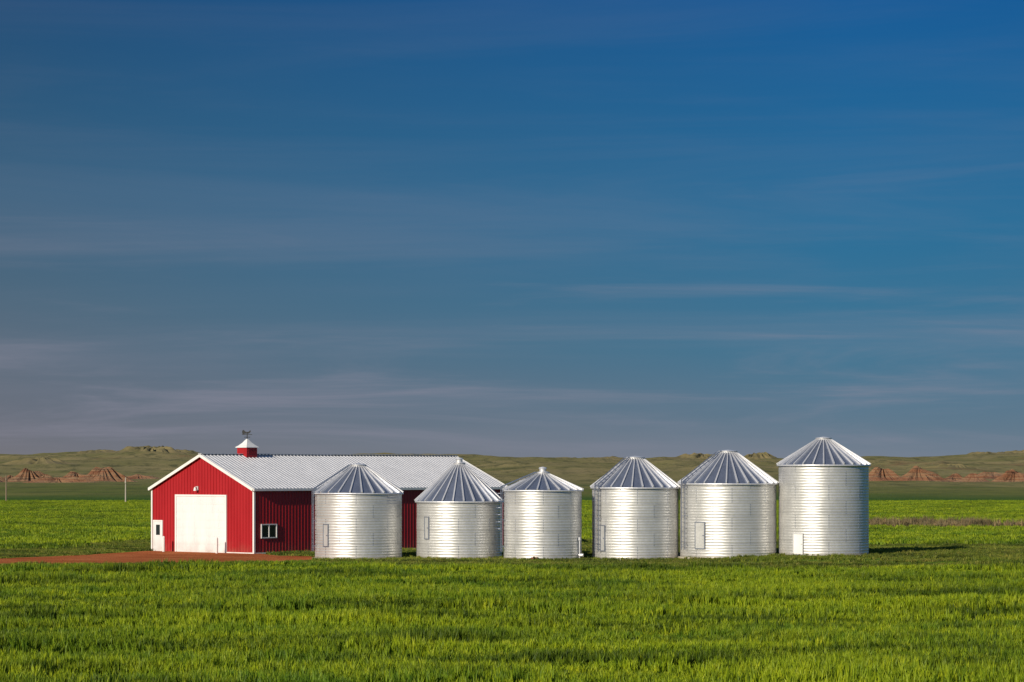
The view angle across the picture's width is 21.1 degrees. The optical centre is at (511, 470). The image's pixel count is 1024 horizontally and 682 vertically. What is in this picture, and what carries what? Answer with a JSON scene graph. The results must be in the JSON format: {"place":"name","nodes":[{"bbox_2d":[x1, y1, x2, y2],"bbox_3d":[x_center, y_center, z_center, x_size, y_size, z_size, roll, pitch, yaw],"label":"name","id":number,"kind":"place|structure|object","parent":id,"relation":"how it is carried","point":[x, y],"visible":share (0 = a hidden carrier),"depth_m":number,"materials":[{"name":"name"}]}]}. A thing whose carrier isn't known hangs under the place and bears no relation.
{"place":"outdoors","nodes":[
{"label":"outdoors","id":0,"kind":"place"},
{"bbox_2d":[148,430,506,553],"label":"red barn","id":1,"kind":"structure","parent":0,"point":[246,499],"depth_m":183.95,"materials":[{"name":"metal"}]},
{"bbox_2d":[154,521,161,550],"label":"entry door","id":2,"kind":"structure","parent":1,"relation":"in","point":[157,538],"depth_m":186.33,"materials":[{"name":"white paint"}]},
{"bbox_2d":[177,496,224,552],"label":"overhead door","id":3,"kind":"structure","parent":1,"relation":"in","point":[200,519],"depth_m":183.44,"materials":[{"name":"white paint"}]},
{"bbox_2d":[156,525,275,536],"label":"window panes","id":4,"kind":"structure","parent":1,"relation":"in","point":[265,528],"depth_m":181.12,"materials":[{"name":"black glass"}]},
{"bbox_2d":[0,557,1023,681],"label":"wheat field","id":5,"kind":"structure","parent":0,"point":[200,620],"depth_m":94.66,"materials":[{"name":"green plant"}]},
{"bbox_2d":[0,451,1023,677],"bbox_3d":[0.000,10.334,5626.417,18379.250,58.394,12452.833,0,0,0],"label":"ground","id":6,"kind":"structure","parent":0,"point":[585,473],"depth_m":1323.98,"materials":[{"name":"green plant"}]},
{"bbox_2d":[5,476,6,500],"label":"utility pole","id":7,"kind":"object","parent":6,"relation":"on","point":[6,490],"visible":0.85,"depth_m":469.93,"materials":[{"name":"grey wood"}]},
{"bbox_2d":[8,468,45,481],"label":"clay butte","id":8,"kind":"object","parent":6,"relation":"on","point":[25,474],"visible":0.66,"depth_m":996.96,"materials":[{"name":"brown soil"}]},
{"bbox_2d":[1,456,74,464],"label":"clay butte","id":9,"kind":"object","parent":6,"relation":"on","point":[41,460],"visible":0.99,"depth_m":1494.03,"materials":[{"name":"stone"}]},
{"bbox_2d":[32,474,52,480],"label":"clay butte","id":10,"kind":"object","parent":6,"relation":"on","point":[46,476],"visible":0.35,"depth_m":984.12,"materials":[{"name":"beige soil"}]},
{"bbox_2d":[22,477,94,482],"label":"clay butte","id":11,"kind":"object","parent":6,"relation":"on","point":[61,480],"visible":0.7,"depth_m":947.54,"materials":[{"name":"beige soil"}]},
{"bbox_2d":[64,471,84,477],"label":"clay butte","id":12,"kind":"object","parent":6,"relation":"on","point":[72,474],"visible":0.36,"depth_m":1037.99,"materials":[{"name":"brown soil"}]},
{"bbox_2d":[78,449,114,452],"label":"clay butte","id":13,"kind":"object","parent":6,"relation":"on","point":[94,451],"visible":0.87,"depth_m":2279.82,"materials":[{"name":"stone"}]},
{"bbox_2d":[79,467,137,481],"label":"clay butte","id":14,"kind":"object","parent":6,"relation":"on","point":[103,474],"visible":0.78,"depth_m":996.33,"materials":[{"name":"brown soil"}]},
{"bbox_2d":[128,474,158,478],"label":"clay butte","id":15,"kind":"object","parent":6,"relation":"on","point":[137,476],"visible":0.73,"depth_m":1057.54,"materials":[{"name":"brown soil"}]},
{"bbox_2d":[115,446,185,453],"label":"clay butte","id":16,"kind":"object","parent":6,"relation":"on","point":[166,449],"visible":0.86,"depth_m":2268.33,"materials":[{"name":"stone"}]},
{"bbox_2d":[0,551,311,563],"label":"dirt yard","id":17,"kind":"structure","parent":6,"relation":"on","point":[139,556],"depth_m":172.22,"materials":[{"name":"brown soil"}]},
{"bbox_2d":[176,449,198,453],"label":"clay butte","id":18,"kind":"object","parent":6,"relation":"on","point":[188,451],"visible":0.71,"depth_m":2285.68,"materials":[{"name":"stone"}]},
{"bbox_2d":[312,463,403,558],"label":"grain bin","id":19,"kind":"object","parent":6,"relation":"on","point":[358,510],"visible":0.99,"depth_m":168.83,"materials":[{"name":"metal"}]},
{"bbox_2d":[324,525,326,545],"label":"access door","id":20,"kind":"structure","parent":19,"relation":"in","point":[325,526],"depth_m":169.03,"materials":[{"name":"silver metal"}]},
{"bbox_2d":[415,457,503,557],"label":"grain bin","id":21,"kind":"object","parent":6,"relation":"on","point":[457,509],"visible":0.96,"depth_m":169.19,"materials":[{"name":"metal"}]},
{"bbox_2d":[425,517,427,538],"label":"access door","id":22,"kind":"structure","parent":21,"relation":"in","point":[426,518],"depth_m":169.49,"materials":[{"name":"silver metal"}]},
{"bbox_2d":[0,499,1023,548],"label":"distant crop","id":23,"kind":"object","parent":6,"relation":"on","point":[39,523],"visible":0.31,"depth_m":276.88,"materials":[{"name":"green plant"}]},
{"bbox_2d":[0,537,1023,567],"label":"yard grass","id":24,"kind":"structure","parent":6,"relation":"on","point":[983,553],"depth_m":164.76,"materials":[{"name":"green plant"}]},
{"bbox_2d":[496,467,583,558],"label":"grain bin","id":25,"kind":"object","parent":6,"relation":"on","point":[542,512],"visible":0.98,"depth_m":166.84,"materials":[{"name":"metal"}]},
{"bbox_2d":[563,456,625,459],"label":"hill","id":26,"kind":"structure","parent":6,"relation":"on","point":[615,458],"depth_m":2288.57,"materials":[{"name":"soil"}]},
{"bbox_2d":[590,456,679,559],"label":"grain bin","id":27,"kind":"object","parent":6,"relation":"on","point":[635,506],"visible":0.99,"depth_m":167.74,"materials":[{"name":"metal"}]},
{"bbox_2d":[601,526,603,549],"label":"access door","id":28,"kind":"structure","parent":27,"relation":"in","point":[602,527],"depth_m":168.17,"materials":[{"name":"silver metal"}]},
{"bbox_2d":[675,453,714,458],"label":"hill","id":29,"kind":"structure","parent":6,"relation":"on","point":[696,456],"depth_m":2252.30,"materials":[{"name":"soil"}]},
{"bbox_2d":[677,449,778,558],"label":"grain bin","id":30,"kind":"object","parent":6,"relation":"on","point":[727,502],"visible":0.99,"depth_m":166.88,"materials":[{"name":"metal"}]},
{"bbox_2d":[695,523,703,547],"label":"access door","id":31,"kind":"structure","parent":30,"relation":"in","point":[699,527],"depth_m":166.98,"materials":[{"name":"white metal"}]},
{"bbox_2d":[744,452,776,459],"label":"hill","id":32,"kind":"structure","parent":6,"relation":"on","point":[759,455],"depth_m":2249.16,"materials":[{"name":"soil"}]},
{"bbox_2d":[776,436,870,555],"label":"grain bin","id":33,"kind":"object","parent":6,"relation":"on","point":[823,495],"visible":1,"depth_m":166.32,"materials":[{"name":"metal"}]},
{"bbox_2d":[794,534,801,553],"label":"access door","id":34,"kind":"structure","parent":33,"relation":"in","point":[797,537],"depth_m":166.45,"materials":[{"name":"white paint"}]},
{"bbox_2d":[869,467,899,480],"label":"clay butte","id":35,"kind":"object","parent":6,"relation":"on","point":[878,474],"visible":0.77,"depth_m":996.52,"materials":[{"name":"brown soil"}]},
{"bbox_2d":[893,465,949,481],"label":"clay butte","id":36,"kind":"object","parent":6,"relation":"on","point":[916,473],"visible":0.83,"depth_m":988.43,"materials":[{"name":"brown soil"}]},
{"bbox_2d":[869,514,1023,526],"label":"dry weeds","id":37,"kind":"object","parent":6,"relation":"on","point":[924,520],"visible":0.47,"depth_m":262.75,"materials":[{"name":"plant"}]},
{"bbox_2d":[921,464,977,468],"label":"clay butte","id":38,"kind":"object","parent":6,"relation":"on","point":[953,465],"visible":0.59,"depth_m":1396.17,"materials":[{"name":"stone"}]},
{"bbox_2d":[944,473,962,481],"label":"clay butte","id":39,"kind":"object","parent":6,"relation":"on","point":[953,477],"visible":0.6,"depth_m":1008.31,"materials":[{"name":"beige soil"}]},
{"bbox_2d":[954,473,989,481],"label":"clay butte","id":40,"kind":"object","parent":6,"relation":"on","point":[972,477],"visible":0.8,"depth_m":997.05,"materials":[{"name":"beige soil"}]},
{"bbox_2d":[978,472,1003,478],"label":"clay butte","id":41,"kind":"object","parent":6,"relation":"on","point":[990,475],"visible":0.53,"depth_m":1056.72,"materials":[{"name":"brown soil"}]},
{"bbox_2d":[968,450,1023,454],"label":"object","id":42,"kind":"object","parent":6,"relation":"on","point":[1011,452],"visible":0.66,"depth_m":2190.80,"materials":[{"name":"stone"}]},
{"bbox_2d":[991,469,1023,481],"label":"clay butte","id":43,"kind":"object","parent":6,"relation":"on","point":[1012,475],"visible":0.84,"depth_m":1007.43,"materials":[{"name":"brown soil"}]},
{"bbox_2d":[0,0,1023,457],"label":"sky","id":44,"kind":"structure","parent":0,"point":[501,228],"materials":[{"name":"blue"}]}
]}

